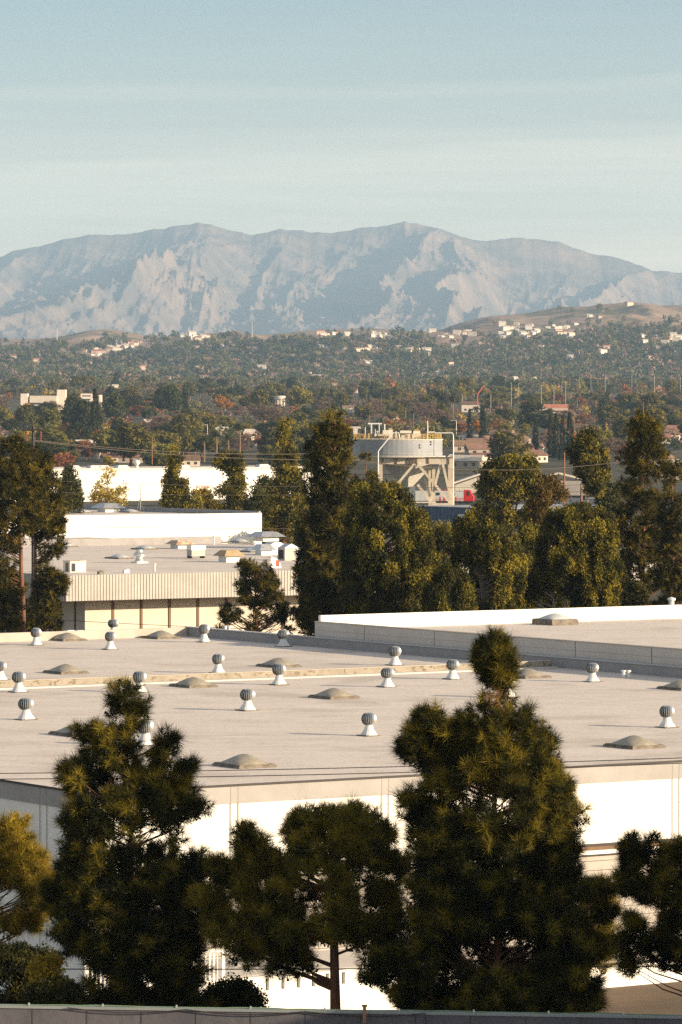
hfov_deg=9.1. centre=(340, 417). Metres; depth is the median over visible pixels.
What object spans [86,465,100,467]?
roof hatch
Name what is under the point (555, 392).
broadleaf tree
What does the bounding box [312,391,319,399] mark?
broadleaf tree
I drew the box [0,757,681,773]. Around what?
overhead wire
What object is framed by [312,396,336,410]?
bare tree
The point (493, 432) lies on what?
white house
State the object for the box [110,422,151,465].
eucalyptus tree
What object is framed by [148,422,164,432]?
bare tree
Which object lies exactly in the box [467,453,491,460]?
white house
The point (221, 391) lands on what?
broadleaf tree
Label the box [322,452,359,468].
broadleaf tree
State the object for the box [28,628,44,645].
turbine vent
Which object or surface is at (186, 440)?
eucalyptus tree
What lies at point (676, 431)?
brown roofed house
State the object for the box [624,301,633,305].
hillside house
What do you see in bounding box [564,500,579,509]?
broadleaf tree
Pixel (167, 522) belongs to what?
white warehouse
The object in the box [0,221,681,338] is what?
mountains
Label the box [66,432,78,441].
palm tree
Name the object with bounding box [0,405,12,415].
broadleaf tree
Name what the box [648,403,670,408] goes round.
broadleaf tree
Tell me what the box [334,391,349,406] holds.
eucalyptus tree
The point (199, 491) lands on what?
autumn bush
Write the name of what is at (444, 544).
leafy tree
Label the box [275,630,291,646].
turbine vent
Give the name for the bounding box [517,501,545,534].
broadleaf tree
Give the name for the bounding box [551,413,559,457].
cypress tree
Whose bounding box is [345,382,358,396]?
bare tree
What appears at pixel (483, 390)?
broadleaf tree
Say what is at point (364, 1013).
cable junction
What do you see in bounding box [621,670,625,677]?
vent pipe
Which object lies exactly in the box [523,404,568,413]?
long orange building
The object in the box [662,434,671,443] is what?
brown roofed house
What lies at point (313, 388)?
eucalyptus tree
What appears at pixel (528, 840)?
pine tree
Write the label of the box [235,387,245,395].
broadleaf tree
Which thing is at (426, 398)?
eucalyptus tree
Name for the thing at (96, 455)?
brown roofed house
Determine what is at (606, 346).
hillside house
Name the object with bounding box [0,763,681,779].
overhead wire
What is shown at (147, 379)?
eucalyptus tree
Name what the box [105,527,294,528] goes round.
overhead wire
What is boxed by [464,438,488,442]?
brown roofed house
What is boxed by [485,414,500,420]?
broadleaf tree
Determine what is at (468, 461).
pale roofed house
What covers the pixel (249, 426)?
broadleaf tree
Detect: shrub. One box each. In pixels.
[17,974,93,1004]
[24,949,67,984]
[189,493,208,508]
[200,972,269,1006]
[202,491,220,508]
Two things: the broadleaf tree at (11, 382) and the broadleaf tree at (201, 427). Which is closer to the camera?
the broadleaf tree at (201, 427)
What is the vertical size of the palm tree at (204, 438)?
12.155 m
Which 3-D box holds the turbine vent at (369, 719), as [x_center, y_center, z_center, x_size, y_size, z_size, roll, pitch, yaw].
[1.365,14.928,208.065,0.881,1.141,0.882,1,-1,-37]
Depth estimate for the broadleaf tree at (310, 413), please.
2334.53 m
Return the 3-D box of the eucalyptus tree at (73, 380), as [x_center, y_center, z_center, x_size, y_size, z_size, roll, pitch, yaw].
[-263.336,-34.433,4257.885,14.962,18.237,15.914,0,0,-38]
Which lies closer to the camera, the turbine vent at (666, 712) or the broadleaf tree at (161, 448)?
the turbine vent at (666, 712)
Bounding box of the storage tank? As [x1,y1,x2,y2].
[352,423,453,507]
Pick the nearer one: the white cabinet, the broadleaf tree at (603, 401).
the white cabinet
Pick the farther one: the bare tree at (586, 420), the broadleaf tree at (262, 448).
the bare tree at (586, 420)
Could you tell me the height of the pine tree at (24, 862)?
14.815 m
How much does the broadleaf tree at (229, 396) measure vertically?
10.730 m
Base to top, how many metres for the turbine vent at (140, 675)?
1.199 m
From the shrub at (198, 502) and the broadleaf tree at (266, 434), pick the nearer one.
the shrub at (198, 502)
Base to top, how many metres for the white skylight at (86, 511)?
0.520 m
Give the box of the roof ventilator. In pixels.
[133,460,139,467]
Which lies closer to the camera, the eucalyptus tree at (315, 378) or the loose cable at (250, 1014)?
the loose cable at (250, 1014)
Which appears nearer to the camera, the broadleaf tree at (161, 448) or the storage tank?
the storage tank
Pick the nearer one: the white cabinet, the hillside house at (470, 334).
the white cabinet
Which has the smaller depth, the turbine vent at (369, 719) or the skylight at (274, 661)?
the turbine vent at (369, 719)
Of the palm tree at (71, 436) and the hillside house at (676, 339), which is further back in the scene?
the hillside house at (676, 339)
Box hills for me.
[0,302,681,378]
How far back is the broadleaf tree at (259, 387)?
3450.49 m
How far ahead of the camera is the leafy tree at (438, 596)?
324.14 m
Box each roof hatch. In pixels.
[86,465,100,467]
[113,465,129,467]
[255,464,270,466]
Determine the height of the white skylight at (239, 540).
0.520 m
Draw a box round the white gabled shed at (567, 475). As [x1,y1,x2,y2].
[550,472,580,480]
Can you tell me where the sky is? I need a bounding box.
[0,0,681,272]
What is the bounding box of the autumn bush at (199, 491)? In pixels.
[190,487,210,496]
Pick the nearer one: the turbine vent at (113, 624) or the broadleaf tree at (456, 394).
the turbine vent at (113, 624)
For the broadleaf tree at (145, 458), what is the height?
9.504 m
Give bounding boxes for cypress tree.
[329,388,333,401]
[466,408,472,437]
[478,405,486,436]
[532,417,538,449]
[547,413,552,457]
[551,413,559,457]
[558,414,565,459]
[565,412,573,459]
[602,412,605,430]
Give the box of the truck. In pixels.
[415,489,473,503]
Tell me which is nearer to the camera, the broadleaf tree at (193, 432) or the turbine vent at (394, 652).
the turbine vent at (394, 652)
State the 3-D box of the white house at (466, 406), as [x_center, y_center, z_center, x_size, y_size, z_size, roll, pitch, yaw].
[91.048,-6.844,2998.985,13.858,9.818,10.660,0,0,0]
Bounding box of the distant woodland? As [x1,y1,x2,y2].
[0,302,681,449]
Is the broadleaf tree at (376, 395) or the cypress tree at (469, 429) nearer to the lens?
the cypress tree at (469, 429)
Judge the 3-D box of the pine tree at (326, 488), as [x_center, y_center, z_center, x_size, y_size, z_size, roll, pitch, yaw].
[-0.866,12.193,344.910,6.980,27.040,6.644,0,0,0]
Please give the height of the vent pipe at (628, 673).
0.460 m
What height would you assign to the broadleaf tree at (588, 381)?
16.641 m
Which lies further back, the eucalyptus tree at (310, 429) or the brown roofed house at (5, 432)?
the brown roofed house at (5, 432)
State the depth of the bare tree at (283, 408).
2664.13 m
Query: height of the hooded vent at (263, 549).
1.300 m
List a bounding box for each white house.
[342,405,353,411]
[460,401,480,411]
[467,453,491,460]
[488,430,514,434]
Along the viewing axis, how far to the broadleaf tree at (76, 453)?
1632.86 m
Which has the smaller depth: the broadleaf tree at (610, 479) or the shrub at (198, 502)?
the shrub at (198, 502)
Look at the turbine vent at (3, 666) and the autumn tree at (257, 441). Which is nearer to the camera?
the turbine vent at (3, 666)
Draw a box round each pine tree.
[0,432,55,632]
[0,808,57,943]
[25,443,73,631]
[31,673,236,1006]
[183,794,417,1008]
[212,556,303,633]
[289,404,357,635]
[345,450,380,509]
[351,620,627,1012]
[578,867,625,1008]
[607,823,681,995]
[609,403,673,604]
[650,455,681,604]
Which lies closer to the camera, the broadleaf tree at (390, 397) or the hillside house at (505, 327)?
the broadleaf tree at (390, 397)
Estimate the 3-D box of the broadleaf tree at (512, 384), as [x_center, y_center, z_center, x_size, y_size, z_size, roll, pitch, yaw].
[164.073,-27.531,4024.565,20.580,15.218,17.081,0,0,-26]
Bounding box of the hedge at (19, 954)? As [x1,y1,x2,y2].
[0,937,61,1003]
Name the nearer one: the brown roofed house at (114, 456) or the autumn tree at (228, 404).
the brown roofed house at (114, 456)
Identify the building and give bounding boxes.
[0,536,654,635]
[0,1004,681,1023]
[418,504,629,550]
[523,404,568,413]
[558,481,612,504]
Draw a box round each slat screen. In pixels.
[82,965,105,983]
[199,949,224,989]
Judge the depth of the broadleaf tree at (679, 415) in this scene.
2376.01 m
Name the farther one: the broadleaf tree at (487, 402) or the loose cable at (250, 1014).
the broadleaf tree at (487, 402)
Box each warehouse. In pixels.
[0,626,681,1009]
[7,505,261,544]
[9,466,322,501]
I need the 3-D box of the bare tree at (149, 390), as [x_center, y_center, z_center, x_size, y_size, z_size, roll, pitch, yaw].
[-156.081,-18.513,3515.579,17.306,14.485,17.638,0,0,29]
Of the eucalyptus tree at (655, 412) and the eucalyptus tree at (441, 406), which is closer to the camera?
the eucalyptus tree at (655, 412)
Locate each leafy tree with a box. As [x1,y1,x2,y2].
[292,516,326,620]
[334,479,440,613]
[418,519,462,608]
[419,554,478,625]
[448,506,528,624]
[470,452,542,533]
[514,522,549,608]
[522,500,627,608]
[524,473,572,533]
[541,576,571,608]
[600,519,632,620]
[619,577,652,619]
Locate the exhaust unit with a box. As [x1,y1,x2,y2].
[186,545,205,557]
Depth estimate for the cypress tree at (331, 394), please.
3301.79 m
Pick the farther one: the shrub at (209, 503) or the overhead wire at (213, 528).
the shrub at (209, 503)
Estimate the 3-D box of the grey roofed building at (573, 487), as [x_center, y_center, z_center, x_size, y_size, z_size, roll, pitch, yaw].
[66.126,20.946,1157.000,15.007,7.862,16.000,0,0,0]
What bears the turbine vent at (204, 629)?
on the warehouse at (290, 730)
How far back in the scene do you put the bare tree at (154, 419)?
2197.94 m
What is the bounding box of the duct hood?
[265,542,282,554]
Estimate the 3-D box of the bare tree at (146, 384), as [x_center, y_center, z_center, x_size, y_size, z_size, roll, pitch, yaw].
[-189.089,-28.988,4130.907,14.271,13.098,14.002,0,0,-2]
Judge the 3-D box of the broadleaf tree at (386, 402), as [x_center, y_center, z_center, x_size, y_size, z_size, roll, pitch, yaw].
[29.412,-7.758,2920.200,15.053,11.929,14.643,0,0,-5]
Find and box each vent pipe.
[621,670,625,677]
[626,670,630,677]
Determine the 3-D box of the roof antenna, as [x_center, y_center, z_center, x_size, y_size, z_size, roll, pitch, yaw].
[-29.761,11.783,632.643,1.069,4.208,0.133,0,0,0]
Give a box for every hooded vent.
[91,503,125,511]
[165,540,195,548]
[213,550,244,561]
[246,531,285,541]
[251,544,275,554]
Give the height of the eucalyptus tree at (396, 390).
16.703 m
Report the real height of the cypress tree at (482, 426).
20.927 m
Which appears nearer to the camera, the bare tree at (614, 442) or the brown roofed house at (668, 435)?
the bare tree at (614, 442)
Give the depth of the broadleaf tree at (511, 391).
3810.24 m
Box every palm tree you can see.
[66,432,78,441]
[173,413,186,423]
[197,434,212,461]
[204,428,226,456]
[223,432,236,451]
[231,420,247,451]
[400,401,411,417]
[445,393,461,418]
[589,394,601,414]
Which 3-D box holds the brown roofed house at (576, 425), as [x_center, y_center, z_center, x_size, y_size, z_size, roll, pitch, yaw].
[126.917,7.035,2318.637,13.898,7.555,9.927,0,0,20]
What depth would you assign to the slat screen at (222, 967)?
177.35 m
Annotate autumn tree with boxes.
[49,452,75,466]
[57,423,67,431]
[76,439,93,459]
[87,463,129,505]
[102,456,114,465]
[127,405,142,417]
[212,394,225,410]
[224,399,234,408]
[253,437,263,451]
[343,418,360,425]
[380,419,393,429]
[453,422,466,433]
[472,420,480,433]
[551,393,564,402]
[572,397,587,407]
[576,413,591,420]
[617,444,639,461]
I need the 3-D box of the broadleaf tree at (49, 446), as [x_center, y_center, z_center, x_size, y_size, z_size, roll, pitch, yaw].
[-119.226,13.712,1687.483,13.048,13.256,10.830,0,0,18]
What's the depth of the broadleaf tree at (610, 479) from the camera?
899.27 m
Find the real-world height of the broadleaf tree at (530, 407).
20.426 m
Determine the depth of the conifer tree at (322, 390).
2897.95 m
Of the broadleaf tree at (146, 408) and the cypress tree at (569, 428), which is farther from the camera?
the broadleaf tree at (146, 408)
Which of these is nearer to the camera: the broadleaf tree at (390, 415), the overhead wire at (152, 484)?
the overhead wire at (152, 484)
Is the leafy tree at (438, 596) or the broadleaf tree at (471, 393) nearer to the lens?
the leafy tree at (438, 596)
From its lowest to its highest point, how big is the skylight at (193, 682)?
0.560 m
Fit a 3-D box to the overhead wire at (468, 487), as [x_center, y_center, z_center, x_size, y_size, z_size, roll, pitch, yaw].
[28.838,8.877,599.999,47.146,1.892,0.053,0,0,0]
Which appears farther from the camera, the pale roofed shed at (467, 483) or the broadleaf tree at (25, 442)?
the broadleaf tree at (25, 442)
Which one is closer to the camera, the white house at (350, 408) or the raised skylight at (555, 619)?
the raised skylight at (555, 619)
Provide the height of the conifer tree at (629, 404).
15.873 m
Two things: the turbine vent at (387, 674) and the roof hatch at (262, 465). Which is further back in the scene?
the roof hatch at (262, 465)
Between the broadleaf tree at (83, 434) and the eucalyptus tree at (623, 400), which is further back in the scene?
the eucalyptus tree at (623, 400)
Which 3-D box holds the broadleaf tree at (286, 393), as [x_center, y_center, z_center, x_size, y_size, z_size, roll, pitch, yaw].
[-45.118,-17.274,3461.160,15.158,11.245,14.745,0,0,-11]
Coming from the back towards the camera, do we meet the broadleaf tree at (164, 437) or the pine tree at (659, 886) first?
the broadleaf tree at (164, 437)
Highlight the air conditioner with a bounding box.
[63,560,85,571]
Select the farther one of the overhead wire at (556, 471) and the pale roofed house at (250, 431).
the pale roofed house at (250, 431)
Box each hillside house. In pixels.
[187,331,195,335]
[364,360,372,365]
[429,328,435,332]
[468,332,476,336]
[498,321,505,326]
[501,325,510,330]
[525,325,531,329]
[567,332,574,335]
[597,349,606,353]
[602,345,611,350]
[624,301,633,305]
[672,337,680,341]
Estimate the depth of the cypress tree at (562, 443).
1804.14 m
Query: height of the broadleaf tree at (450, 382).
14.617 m
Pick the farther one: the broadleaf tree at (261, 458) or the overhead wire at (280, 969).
the broadleaf tree at (261, 458)
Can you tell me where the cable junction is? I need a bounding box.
[362,1005,366,1022]
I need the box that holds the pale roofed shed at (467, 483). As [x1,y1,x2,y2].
[454,472,480,492]
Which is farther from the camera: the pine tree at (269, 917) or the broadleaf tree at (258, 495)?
the broadleaf tree at (258, 495)
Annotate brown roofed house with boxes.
[0,430,12,436]
[75,448,100,458]
[99,453,118,461]
[118,454,142,462]
[182,455,200,465]
[373,413,400,421]
[452,440,482,451]
[463,443,490,454]
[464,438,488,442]
[521,450,548,462]
[525,443,544,451]
[564,424,587,430]
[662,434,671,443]
[664,430,681,440]
[667,425,679,430]
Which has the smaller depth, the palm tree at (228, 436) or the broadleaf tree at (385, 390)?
the palm tree at (228, 436)
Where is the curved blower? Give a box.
[268,557,280,567]
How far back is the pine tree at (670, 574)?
341.24 m
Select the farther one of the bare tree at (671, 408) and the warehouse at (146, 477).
the bare tree at (671, 408)
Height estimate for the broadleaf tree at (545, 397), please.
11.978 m
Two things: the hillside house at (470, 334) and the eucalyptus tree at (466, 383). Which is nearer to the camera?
the eucalyptus tree at (466, 383)
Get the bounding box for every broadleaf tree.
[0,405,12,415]
[0,411,6,423]
[0,417,25,433]
[0,434,31,456]
[4,378,21,387]
[4,414,12,420]
[6,388,19,396]
[27,437,53,455]
[28,403,37,413]
[30,424,57,431]
[34,401,57,412]
[34,407,46,417]
[44,435,67,465]
[57,450,80,464]
[59,393,79,423]
[63,421,96,439]
[67,440,80,451]
[69,398,92,428]
[72,389,81,397]
[89,432,117,452]
[101,385,117,401]
[101,390,126,418]
[109,416,123,429]
[129,394,145,406]
[139,440,172,460]
[141,406,156,418]
[141,408,157,418]
[141,449,158,465]
[143,396,152,401]
[147,453,169,465]
[149,429,180,449]
[153,385,165,412]
[160,423,173,441]
[162,383,182,411]
[178,391,190,397]
[180,409,199,431]
[189,430,198,454]
[189,433,222,458]
[192,409,209,417]
[196,377,217,395]
[196,383,206,397]
[196,419,204,431]
[210,387,229,395]
[212,387,226,399]
[216,378,228,386]
[217,414,235,426]
[226,387,241,396]
[226,393,232,400]
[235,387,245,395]
[238,395,253,411]
[241,422,251,428]
[247,472,281,542]
[252,385,266,393]
[255,420,277,432]
[256,452,270,463]
[257,409,283,420]
[257,440,275,463]
[260,444,299,462]
[261,427,277,444]
[262,535,294,544]
[266,437,304,464]
[267,388,275,395]
[268,395,274,404]
[274,425,300,430]
[277,390,291,400]
[285,376,299,390]
[288,385,313,407]
[291,516,302,546]
[292,420,308,427]
[294,405,311,412]
[296,441,313,465]
[304,408,318,419]
[308,418,317,426]
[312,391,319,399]
[316,409,344,417]
[317,390,337,399]
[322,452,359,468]
[324,407,348,417]
[342,388,353,394]
[354,403,371,423]
[358,380,371,388]
[367,382,381,394]
[372,391,383,398]
[374,387,391,394]
[374,398,393,409]
[381,412,397,418]
[383,394,399,403]
[390,404,407,417]
[395,382,405,387]
[426,388,440,394]
[432,376,445,386]
[433,380,447,385]
[433,391,450,408]
[434,416,457,428]
[446,379,456,388]
[449,391,461,407]
[451,385,465,397]
[466,388,475,397]
[469,499,494,509]
[475,387,489,395]
[479,397,507,413]
[484,392,507,402]
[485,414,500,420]
[486,385,495,390]
[488,374,505,385]
[494,386,508,392]
[494,407,516,421]
[495,421,516,431]
[503,394,515,401]
[505,389,515,394]
[506,381,523,393]
[516,398,553,424]
[517,415,538,427]
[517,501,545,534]
[518,423,530,433]
[519,392,535,400]
[533,392,550,402]
[537,414,553,428]
[548,378,563,383]
[550,390,562,395]
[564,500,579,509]
[572,381,586,390]
[582,392,596,399]
[584,377,593,389]
[591,383,602,388]
[592,480,622,519]
[595,427,612,448]
[598,397,611,406]
[606,471,613,482]
[619,409,631,417]
[632,400,640,411]
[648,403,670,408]
[655,404,674,413]
[661,394,670,403]
[665,413,680,424]
[666,395,680,406]
[667,389,681,396]
[670,411,681,417]
[677,423,681,433]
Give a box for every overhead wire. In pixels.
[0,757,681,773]
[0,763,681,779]
[0,966,654,969]
[4,616,308,630]
[35,440,229,453]
[35,441,301,459]
[65,492,305,494]
[66,481,217,485]
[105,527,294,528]
[349,451,678,469]
[420,479,661,487]
[462,469,621,471]
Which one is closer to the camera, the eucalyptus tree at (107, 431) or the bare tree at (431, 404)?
the eucalyptus tree at (107, 431)
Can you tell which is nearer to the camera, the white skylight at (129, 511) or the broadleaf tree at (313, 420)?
the white skylight at (129, 511)
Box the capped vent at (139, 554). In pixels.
[131,549,147,562]
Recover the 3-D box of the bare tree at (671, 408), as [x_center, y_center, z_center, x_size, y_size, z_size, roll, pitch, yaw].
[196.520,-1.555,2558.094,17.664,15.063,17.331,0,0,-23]
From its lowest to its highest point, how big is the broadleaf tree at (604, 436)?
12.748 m
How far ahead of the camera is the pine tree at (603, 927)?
125.91 m
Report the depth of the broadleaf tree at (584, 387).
4245.85 m
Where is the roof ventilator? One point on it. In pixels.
(136, 462)
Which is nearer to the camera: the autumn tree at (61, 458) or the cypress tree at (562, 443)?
the autumn tree at (61, 458)
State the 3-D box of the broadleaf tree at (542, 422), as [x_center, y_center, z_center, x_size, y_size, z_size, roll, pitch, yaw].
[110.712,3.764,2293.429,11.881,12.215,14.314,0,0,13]
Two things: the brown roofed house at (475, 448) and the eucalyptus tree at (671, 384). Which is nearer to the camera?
the brown roofed house at (475, 448)
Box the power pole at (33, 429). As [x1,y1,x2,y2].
[23,426,42,610]
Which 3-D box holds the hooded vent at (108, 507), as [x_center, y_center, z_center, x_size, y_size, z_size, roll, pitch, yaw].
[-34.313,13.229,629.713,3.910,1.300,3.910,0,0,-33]
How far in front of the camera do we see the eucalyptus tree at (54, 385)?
3980.42 m
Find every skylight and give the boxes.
[43,664,88,674]
[48,724,83,736]
[51,632,87,641]
[74,509,93,512]
[104,554,133,558]
[119,509,141,512]
[131,545,158,549]
[141,630,181,638]
[169,677,217,687]
[212,754,276,768]
[228,538,252,542]
[239,548,254,552]
[256,658,301,667]
[308,688,359,699]
[519,668,551,678]
[532,613,578,624]
[603,735,665,749]
[656,679,681,690]
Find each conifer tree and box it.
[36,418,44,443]
[53,463,85,513]
[89,388,101,437]
[112,372,119,384]
[158,443,193,508]
[181,388,189,411]
[208,448,250,510]
[261,414,308,543]
[318,387,325,400]
[598,402,604,424]
[625,395,633,413]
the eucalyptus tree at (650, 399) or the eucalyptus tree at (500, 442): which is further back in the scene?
the eucalyptus tree at (650, 399)
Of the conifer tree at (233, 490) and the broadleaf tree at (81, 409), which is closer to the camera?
the conifer tree at (233, 490)
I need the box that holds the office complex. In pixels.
[21,390,101,409]
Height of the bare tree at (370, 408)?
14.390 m
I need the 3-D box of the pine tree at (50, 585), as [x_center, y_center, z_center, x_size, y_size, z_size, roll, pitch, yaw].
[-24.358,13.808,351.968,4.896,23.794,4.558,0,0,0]
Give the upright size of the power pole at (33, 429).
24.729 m
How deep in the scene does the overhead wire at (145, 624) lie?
335.35 m
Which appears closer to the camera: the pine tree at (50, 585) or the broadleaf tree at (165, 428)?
the pine tree at (50, 585)
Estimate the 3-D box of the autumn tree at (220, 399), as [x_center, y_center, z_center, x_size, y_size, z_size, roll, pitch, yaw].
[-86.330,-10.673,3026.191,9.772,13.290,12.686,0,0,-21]
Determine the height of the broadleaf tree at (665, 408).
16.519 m
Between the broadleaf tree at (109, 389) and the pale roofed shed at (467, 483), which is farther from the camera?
the broadleaf tree at (109, 389)
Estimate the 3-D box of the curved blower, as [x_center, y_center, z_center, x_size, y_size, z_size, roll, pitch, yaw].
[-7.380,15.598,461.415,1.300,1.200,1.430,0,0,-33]
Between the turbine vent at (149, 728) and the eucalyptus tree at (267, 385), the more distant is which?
the eucalyptus tree at (267, 385)
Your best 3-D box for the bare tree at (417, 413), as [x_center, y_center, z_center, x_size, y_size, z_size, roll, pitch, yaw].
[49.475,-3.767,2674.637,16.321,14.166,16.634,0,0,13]
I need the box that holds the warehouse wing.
[314,605,681,665]
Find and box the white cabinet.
[277,543,297,560]
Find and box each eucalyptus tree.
[13,405,38,428]
[18,387,28,394]
[32,376,42,385]
[35,408,62,428]
[35,427,50,443]
[38,428,66,447]
[46,381,59,391]
[59,383,72,395]
[68,374,81,387]
[77,375,90,391]
[88,376,96,384]
[96,428,114,442]
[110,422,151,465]
[119,387,140,400]
[123,400,133,407]
[139,375,150,384]
[161,381,169,385]
[169,413,199,433]
[169,423,194,454]
[181,381,197,400]
[200,414,217,433]
[251,388,270,406]
[264,382,276,391]
[273,383,286,393]
[288,411,309,427]
[294,426,312,440]
[306,375,320,385]
[307,386,315,391]
[308,416,335,440]
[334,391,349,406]
[358,386,369,400]
[390,385,402,398]
[418,395,438,410]
[434,403,450,416]
[456,377,473,398]
[485,430,533,459]
[563,425,611,500]
[595,404,618,422]
[611,416,631,440]
[617,393,637,408]
[636,392,661,410]
[641,407,666,432]
[664,379,677,392]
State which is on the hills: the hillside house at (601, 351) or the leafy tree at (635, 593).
the hillside house at (601, 351)
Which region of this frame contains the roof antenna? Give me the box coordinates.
[137,483,143,511]
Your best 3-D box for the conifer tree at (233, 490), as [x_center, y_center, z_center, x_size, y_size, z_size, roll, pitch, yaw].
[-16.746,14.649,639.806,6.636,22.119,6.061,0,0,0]
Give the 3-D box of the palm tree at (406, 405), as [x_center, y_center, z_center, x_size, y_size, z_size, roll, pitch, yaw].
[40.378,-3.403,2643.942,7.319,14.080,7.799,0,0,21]
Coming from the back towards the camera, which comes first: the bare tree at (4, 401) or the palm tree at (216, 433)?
the bare tree at (4, 401)
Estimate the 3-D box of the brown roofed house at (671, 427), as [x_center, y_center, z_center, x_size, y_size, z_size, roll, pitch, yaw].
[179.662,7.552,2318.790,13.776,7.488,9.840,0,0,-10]
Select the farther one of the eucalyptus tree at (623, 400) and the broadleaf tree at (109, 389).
the broadleaf tree at (109, 389)
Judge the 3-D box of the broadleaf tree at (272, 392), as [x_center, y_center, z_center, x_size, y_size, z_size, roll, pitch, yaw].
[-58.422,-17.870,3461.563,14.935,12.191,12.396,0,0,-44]
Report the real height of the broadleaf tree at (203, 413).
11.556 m
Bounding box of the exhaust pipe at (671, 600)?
[667,597,675,604]
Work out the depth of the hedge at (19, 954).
127.23 m
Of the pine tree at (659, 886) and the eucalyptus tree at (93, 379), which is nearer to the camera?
the pine tree at (659, 886)
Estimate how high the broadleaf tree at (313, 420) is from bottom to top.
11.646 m
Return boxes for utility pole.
[563,452,564,506]
[580,483,582,502]
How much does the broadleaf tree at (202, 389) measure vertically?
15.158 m
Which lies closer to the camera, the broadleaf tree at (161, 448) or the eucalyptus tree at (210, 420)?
the broadleaf tree at (161, 448)
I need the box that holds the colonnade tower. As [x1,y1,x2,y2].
[274,396,285,405]
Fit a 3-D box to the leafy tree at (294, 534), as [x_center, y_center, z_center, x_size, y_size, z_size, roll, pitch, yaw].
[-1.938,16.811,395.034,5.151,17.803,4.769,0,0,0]
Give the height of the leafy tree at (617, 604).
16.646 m
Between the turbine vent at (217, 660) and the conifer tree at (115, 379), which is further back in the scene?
the conifer tree at (115, 379)
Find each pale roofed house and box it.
[237,429,257,434]
[349,426,363,434]
[449,455,485,468]
[459,435,478,439]
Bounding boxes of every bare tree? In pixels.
[0,396,11,408]
[37,400,63,412]
[139,382,151,389]
[142,387,155,396]
[144,415,170,427]
[146,415,171,428]
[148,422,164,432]
[168,411,178,416]
[226,404,244,419]
[226,434,253,450]
[244,387,250,395]
[247,404,264,421]
[252,405,283,421]
[268,403,287,414]
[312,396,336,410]
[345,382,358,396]
[356,403,381,422]
[372,402,383,410]
[389,397,417,415]
[409,402,428,421]
[412,392,425,403]
[419,400,436,422]
[424,409,446,423]
[431,411,453,419]
[498,402,510,408]
[516,440,535,455]
[526,381,539,390]
[539,429,563,445]
[549,410,573,421]
[567,403,579,412]
[579,416,595,426]
[587,396,598,407]
[605,438,628,461]
[613,378,627,388]
[667,405,680,411]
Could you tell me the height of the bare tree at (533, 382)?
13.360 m
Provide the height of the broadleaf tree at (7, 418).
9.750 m
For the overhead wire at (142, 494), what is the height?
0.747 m
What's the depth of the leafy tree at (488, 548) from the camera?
333.63 m
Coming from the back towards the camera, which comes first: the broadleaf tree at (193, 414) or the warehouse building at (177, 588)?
the broadleaf tree at (193, 414)
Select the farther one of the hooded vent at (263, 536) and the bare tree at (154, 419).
the bare tree at (154, 419)
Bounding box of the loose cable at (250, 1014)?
[67,1007,426,1023]
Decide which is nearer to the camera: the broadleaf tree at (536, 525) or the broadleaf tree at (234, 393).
the broadleaf tree at (536, 525)
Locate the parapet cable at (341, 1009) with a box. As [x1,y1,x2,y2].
[0,1004,681,1015]
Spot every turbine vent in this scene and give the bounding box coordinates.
[0,661,10,680]
[8,671,28,692]
[14,698,38,720]
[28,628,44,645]
[103,631,118,649]
[108,619,118,629]
[133,671,149,692]
[138,720,153,745]
[196,624,212,642]
[208,654,224,672]
[235,689,259,710]
[268,664,289,684]
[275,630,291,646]
[356,712,381,735]
[376,668,396,687]
[385,646,403,665]
[442,659,460,679]
[582,663,602,681]
[655,705,679,727]
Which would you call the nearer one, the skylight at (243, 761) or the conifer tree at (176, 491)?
the skylight at (243, 761)

